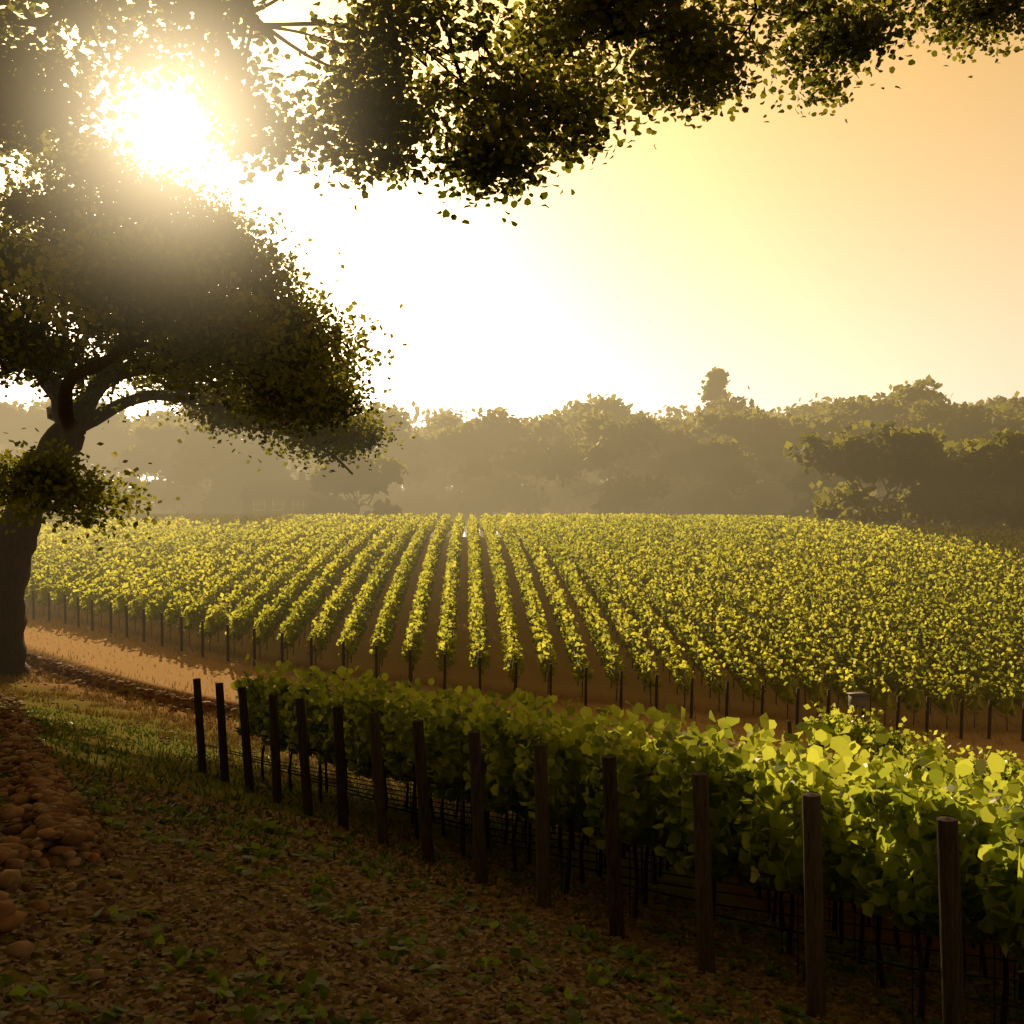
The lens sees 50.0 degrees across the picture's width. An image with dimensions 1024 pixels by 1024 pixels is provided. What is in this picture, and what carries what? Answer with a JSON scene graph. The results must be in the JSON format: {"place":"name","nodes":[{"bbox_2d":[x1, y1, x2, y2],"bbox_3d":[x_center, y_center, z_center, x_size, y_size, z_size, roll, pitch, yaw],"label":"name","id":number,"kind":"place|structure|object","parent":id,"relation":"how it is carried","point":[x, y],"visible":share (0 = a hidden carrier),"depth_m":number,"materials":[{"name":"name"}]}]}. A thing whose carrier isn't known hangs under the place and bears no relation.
{"place":"outdoors","nodes":[
{"label":"outdoors","id":0,"kind":"place"},
{"bbox_2d":[0,0,1023,226],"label":"branches","id":1,"kind":"object","parent":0,"point":[580,107],"depth_m":15.68,"materials":[{"name":"green plant"}]},
{"bbox_2d":[0,537,1023,1023],"bbox_3d":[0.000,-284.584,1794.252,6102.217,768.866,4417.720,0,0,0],"label":"ground","id":2,"kind":"structure","parent":0,"point":[104,663],"depth_m":45.27,"materials":[{"name":"brown soil"}]},
{"bbox_2d":[0,653,238,979],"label":"rocks","id":3,"kind":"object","parent":2,"relation":"on","point":[64,830],"depth_m":10.22,"materials":[{"name":"brown stone"}]},
{"bbox_2d":[0,124,416,676],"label":"oak","id":4,"kind":"object","parent":2,"relation":"on","point":[318,393],"depth_m":41.96,"materials":[{"name":"green plant"}]},
{"bbox_2d":[243,472,323,513],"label":"house walls","id":5,"kind":"structure","parent":2,"relation":"on","point":[247,505],"depth_m":132.40,"materials":[{"name":"beige"}]},
{"bbox_2d":[253,498,303,510],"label":"windows","id":6,"kind":"structure","parent":5,"relation":"attached to","point":[273,504],"depth_m":132.34,"materials":[{"name":"white"}]},
{"bbox_2d":[255,499,302,508],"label":"window panes","id":7,"kind":"object","parent":6,"relation":"in","point":[261,501],"visible":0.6,"depth_m":132.38,"materials":[{"name":"grey glass"}]},
{"bbox_2d":[238,480,325,497],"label":"house roof","id":8,"kind":"structure","parent":5,"relation":"on","point":[276,489],"depth_m":133.85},
{"bbox_2d":[0,671,632,855],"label":"pebbles","id":9,"kind":"object","parent":2,"relation":"on","point":[168,738],"visible":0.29,"depth_m":34.93,"materials":[{"name":"stone"}]},
{"bbox_2d":[0,821,905,1023],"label":"clods","id":10,"kind":"object","parent":2,"relation":"on","point":[201,1018],"visible":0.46,"depth_m":7.53,"materials":[{"name":"brown soil"}]},
{"bbox_2d":[0,610,1022,866],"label":"dry grass","id":11,"kind":"structure","parent":2,"relation":"on","point":[124,714],"depth_m":39.11,"materials":[{"name":"brown plant"}]},
{"bbox_2d":[0,366,1023,536],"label":"trees","id":12,"kind":"object","parent":2,"relation":"on","point":[963,457],"depth_m":158.29,"materials":[{"name":"green plant"}]},
{"bbox_2d":[0,512,1023,717],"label":"grapevines","id":13,"kind":"object","parent":2,"relation":"on","point":[892,607],"visible":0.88,"depth_m":64.19,"materials":[{"name":"green plant"}]},
{"bbox_2d":[0,761,1023,1023],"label":"leaf litter","id":14,"kind":"object","parent":2,"relation":"on","point":[440,937],"visible":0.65,"depth_m":8.74,"materials":[{"name":"brown plant"}]},
{"bbox_2d":[0,701,1023,1023],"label":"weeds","id":15,"kind":"object","parent":2,"relation":"on","point":[250,1011],"visible":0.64,"depth_m":10.88,"materials":[{"name":"green plant"}]},
{"bbox_2d":[27,539,1023,743],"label":"vineyard posts","id":16,"kind":"object","parent":2,"relation":"on","point":[549,690],"visible":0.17,"depth_m":49.12,"materials":[{"name":"brown wood"}]},
{"bbox_2d":[31,532,1021,723],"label":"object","id":17,"kind":"object","parent":2,"relation":"on","point":[580,680],"visible":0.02,"depth_m":51.66,"materials":[{"name":"black"}]},
{"bbox_2d":[193,678,965,1023],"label":"fence posts","id":18,"kind":"object","parent":2,"relation":"on","point":[951,928],"visible":0.87,"depth_m":11.01,"materials":[{"name":"brown wood"}]},
{"bbox_2d":[231,653,1023,1023],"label":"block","id":19,"kind":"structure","parent":2,"relation":"on","point":[891,803],"depth_m":11.97,"materials":[{"name":"green plant"}]},
{"bbox_2d":[205,699,1023,1008],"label":"wire fence","id":20,"kind":"object","parent":19,"relation":"on","point":[657,871],"visible":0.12,"depth_m":13.62,"materials":[{"name":"black metal"}]},
{"bbox_2d":[857,707,858,723],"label":"post","id":21,"kind":"object","parent":2,"relation":"on","point":[857,714],"visible":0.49,"depth_m":42.99,"materials":[{"name":"brown wood"}]},
{"bbox_2d":[846,692,869,706],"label":"box","id":22,"kind":"object","parent":21,"relation":"on","point":[857,699],"visible":0.98,"depth_m":42.81,"materials":[{"name":"grey paint"}]},
{"bbox_2d":[787,720,1000,798],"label":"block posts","id":23,"kind":"object","parent":2,"relation":"on","point":[789,728],"visible":0.12,"depth_m":37.62,"materials":[{"name":"brown wood"}]},
{"bbox_2d":[800,701,1023,781],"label":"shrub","id":24,"kind":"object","parent":2,"relation":"on","point":[857,733],"depth_m":37.14,"materials":[{"name":"green plant"}]},
{"bbox_2d":[0,0,1023,536],"label":"sky","id":25,"kind":"structure","parent":0,"point":[795,256],"materials":[{"name":"white"}]}
]}

